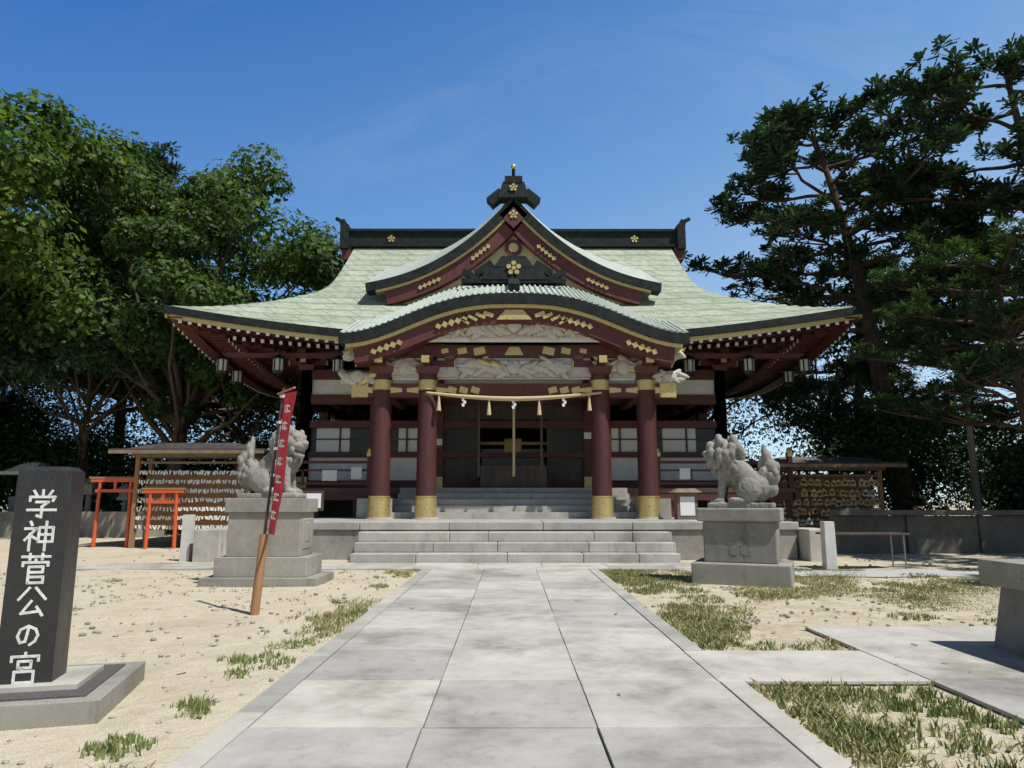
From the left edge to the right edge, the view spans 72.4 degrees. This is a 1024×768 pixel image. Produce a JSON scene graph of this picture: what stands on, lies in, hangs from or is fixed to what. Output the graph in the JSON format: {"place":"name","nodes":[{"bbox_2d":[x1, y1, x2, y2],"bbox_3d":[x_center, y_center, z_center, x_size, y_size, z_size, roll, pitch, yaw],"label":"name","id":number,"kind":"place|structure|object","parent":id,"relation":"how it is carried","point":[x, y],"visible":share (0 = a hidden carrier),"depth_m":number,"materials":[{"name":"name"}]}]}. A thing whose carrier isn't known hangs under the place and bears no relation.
{"place":"outdoors","nodes":[
{"label":"outdoors","id":0,"kind":"place"},
{"bbox_2d":[0,503,1023,767],"bbox_3d":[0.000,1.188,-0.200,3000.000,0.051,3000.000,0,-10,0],"label":"ground","id":1,"kind":"structure","parent":0,"point":[192,619],"depth_m":6.83,"materials":[{"name":"beige sand"}]},
{"bbox_2d":[0,340,79,401],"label":"tree","id":2,"kind":"object","parent":1,"relation":"on","point":[3,382],"visible":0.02,"depth_m":28.58,"materials":[{"name":"green plant"}]},
{"bbox_2d":[0,87,139,353],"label":"camphor tree","id":3,"kind":"object","parent":1,"relation":"on","point":[47,151],"visible":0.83,"depth_m":20.50,"materials":[{"name":"green plant"}]},
{"bbox_2d":[0,466,145,730],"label":"monument","id":4,"kind":"object","parent":1,"relation":"on","point":[43,684],"visible":0.99,"depth_m":4.16,"materials":[{"name":"black stone"}]},
{"bbox_2d":[0,241,189,477],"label":"tree","id":5,"kind":"object","parent":1,"relation":"on","point":[22,361],"visible":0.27,"depth_m":25.70,"materials":[{"name":"green plant"}]},
{"bbox_2d":[32,135,239,500],"bbox_3d":[-19.569,-2.867,35.096,10.380,19.936,10.350,0,-10,0],"label":"conifer tree","id":6,"kind":"object","parent":1,"relation":"on","point":[161,161],"visible":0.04,"depth_m":34.29,"materials":[{"name":"plant"}]},
{"bbox_2d":[89,443,269,548],"bbox_3d":[-8.999,3.022,19.128,4.898,2.801,1.725,0,-10,0],"label":"ema rack","id":7,"kind":"object","parent":1,"relation":"on","point":[170,500],"visible":0.9,"depth_m":18.88,"materials":[{"name":"brown wood"}]},
{"bbox_2d":[0,123,362,533],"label":"camphor tree","id":8,"kind":"object","parent":1,"relation":"on","point":[217,220],"visible":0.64,"depth_m":25.08,"materials":[{"name":"green plant"}]},
{"bbox_2d":[140,333,300,469],"bbox_3d":[-11.610,1.589,29.575,7.074,9.334,9.164,0,-10,0],"label":"tree","id":9,"kind":"object","parent":1,"relation":"on","point":[204,376],"visible":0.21,"depth_m":26.96,"materials":[{"name":"green plant"}]},
{"bbox_2d":[197,498,333,586],"bbox_3d":[-3.669,2.393,10.661,1.700,1.285,1.050,0,-10,0],"label":"pedestal","id":10,"kind":"object","parent":1,"relation":"on","point":[292,560],"visible":0.98,"depth_m":10.32,"materials":[{"name":"stone"}]},
{"bbox_2d":[237,425,308,497],"bbox_3d":[-3.700,1.204,10.871,1.104,1.140,0.722,0,-10,0],"label":"guardian lion statue","id":11,"kind":"object","parent":10,"relation":"on","point":[253,476],"visible":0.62,"depth_m":10.69,"materials":[{"name":"stone"}]},
{"bbox_2d":[229,376,316,430],"bbox_3d":[-9.822,1.052,31.056,9.876,10.871,8.312,-7,-12,36],"label":"tree","id":12,"kind":"object","parent":1,"relation":"on","point":[297,417],"visible":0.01,"depth_m":31.11,"materials":[{"name":"green plant"}]},
{"bbox_2d":[250,387,296,615],"bbox_3d":[-2.624,1.299,7.699,0.254,2.604,0.422,9,-13,-42],"label":"nobori banner","id":13,"kind":"object","parent":1,"relation":"on","point":[285,423],"visible":0.98,"depth_m":7.75,"materials":[{"name":"red fabric"}]},
{"bbox_2d":[192,517,821,562],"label":"stone steps","id":14,"kind":"structure","parent":1,"relation":"on","point":[355,540],"depth_m":14.52,"materials":[{"name":"stone"}]},
{"bbox_2d":[234,324,797,518],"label":"shrine hall","id":15,"kind":"structure","parent":14,"relation":"on","point":[512,432],"depth_m":19.72,"materials":[{"name":"paint"}]},
{"bbox_2d":[169,204,852,332],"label":"roof","id":16,"kind":"structure","parent":15,"relation":"on","point":[682,301],"depth_m":21.15,"materials":[{"name":"green metal"}]},
{"bbox_2d":[163,164,863,398],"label":"roof trim","id":17,"kind":"structure","parent":16,"relation":"attached to","point":[513,243],"depth_m":20.06,"materials":[{"name":"brown wood"}]},
{"bbox_2d":[173,320,853,399],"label":"eaves","id":18,"kind":"object","parent":15,"relation":"on","point":[774,354],"visible":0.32,"depth_m":20.87,"materials":[{"name":"red wood"}]},
{"bbox_2d":[214,345,812,386],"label":"hanging lanterns","id":19,"kind":"object","parent":18,"relation":"hanging from","point":[338,361],"visible":0.95,"depth_m":19.73,"materials":[{"name":"white metal"}]},
{"bbox_2d":[0,548,1022,767],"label":"gravel pebbles","id":20,"kind":"object","parent":1,"relation":"on","point":[886,573],"depth_m":8.71,"materials":[{"name":"beige stone"}]},
{"bbox_2d":[0,338,1023,515],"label":"understorey","id":21,"kind":"object","parent":1,"relation":"on","point":[24,432],"visible":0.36,"depth_m":26.21,"materials":[{"name":"green plant"}]},
{"bbox_2d":[0,566,1023,767],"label":"grass tufts","id":22,"kind":"object","parent":1,"relation":"on","point":[842,729],"visible":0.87,"depth_m":4.62,"materials":[{"name":"green plant"}]},
{"bbox_2d":[6,563,1023,767],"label":"paving","id":23,"kind":"structure","parent":1,"relation":"on","point":[510,684],"depth_m":4.66,"materials":[{"name":"stone"}]},
{"bbox_2d":[691,508,794,588],"bbox_3d":[3.521,2.473,10.697,1.400,1.140,1.000,-4,-10,23],"label":"pedestal","id":24,"kind":"object","parent":1,"relation":"on","point":[742,546],"visible":0.97,"depth_m":10.32,"materials":[{"name":"stone"}]},
{"bbox_2d":[702,434,779,507],"bbox_3d":[3.543,1.347,10.867,1.158,1.148,0.737,-4,-10,23],"label":"guardian lion statue","id":25,"kind":"object","parent":24,"relation":"on","point":[727,465],"visible":0.98,"depth_m":10.68,"materials":[{"name":"stone"}]},
{"bbox_2d":[695,376,808,435],"bbox_3d":[9.916,1.769,35.975,10.394,11.110,10.503,0,-10,0],"label":"tree","id":26,"kind":"object","parent":1,"relation":"on","point":[766,405],"visible":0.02,"depth_m":34.80,"materials":[{"name":"green plant"}]},
{"bbox_2d":[745,278,902,473],"bbox_3d":[16.338,0.914,36.263,11.286,12.897,10.881,6,-11,-31],"label":"tree","id":27,"kind":"object","parent":1,"relation":"on","point":[834,350],"visible":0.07,"depth_m":33.10,"materials":[{"name":"green plant"}]},
{"bbox_2d":[749,457,907,527],"bbox_3d":[8.996,3.377,20.333,4.200,2.500,1.725,0,-10,0],"label":"ema rack","id":28,"kind":"object","parent":1,"relation":"on","point":[820,496],"visible":0.74,"depth_m":20.01,"materials":[{"name":"brown wood"}]},
{"bbox_2d":[682,73,1023,515],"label":"pine tree","id":29,"kind":"object","parent":1,"relation":"on","point":[778,138],"visible":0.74,"depth_m":24.96,"materials":[{"name":"green plant"}]},
{"bbox_2d":[757,239,1005,473],"bbox_3d":[16.439,-0.058,32.597,11.237,13.569,12.114,0,-10,0],"label":"pine tree","id":30,"kind":"object","parent":1,"relation":"on","point":[862,369],"visible":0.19,"depth_m":30.59,"materials":[{"name":"green plant"}]},
{"bbox_2d":[842,213,1023,434],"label":"pine tree","id":31,"kind":"object","parent":1,"relation":"on","point":[991,279],"visible":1,"depth_m":17.03,"materials":[{"name":"green plant"}]},
{"bbox_2d":[863,32,1023,367],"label":"pine tree","id":32,"kind":"object","parent":1,"relation":"on","point":[949,84],"visible":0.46,"depth_m":22.62,"materials":[{"name":"green plant"}]},
{"bbox_2d":[886,166,1023,430],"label":"pine tree","id":33,"kind":"object","parent":1,"relation":"on","point":[1020,241],"visible":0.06,"depth_m":28.21,"materials":[{"name":"green plant"}]},
{"bbox_2d":[0,0,1023,502],"label":"sky","id":34,"kind":"structure","parent":0,"point":[380,114],"materials":[{"name":"blue"}]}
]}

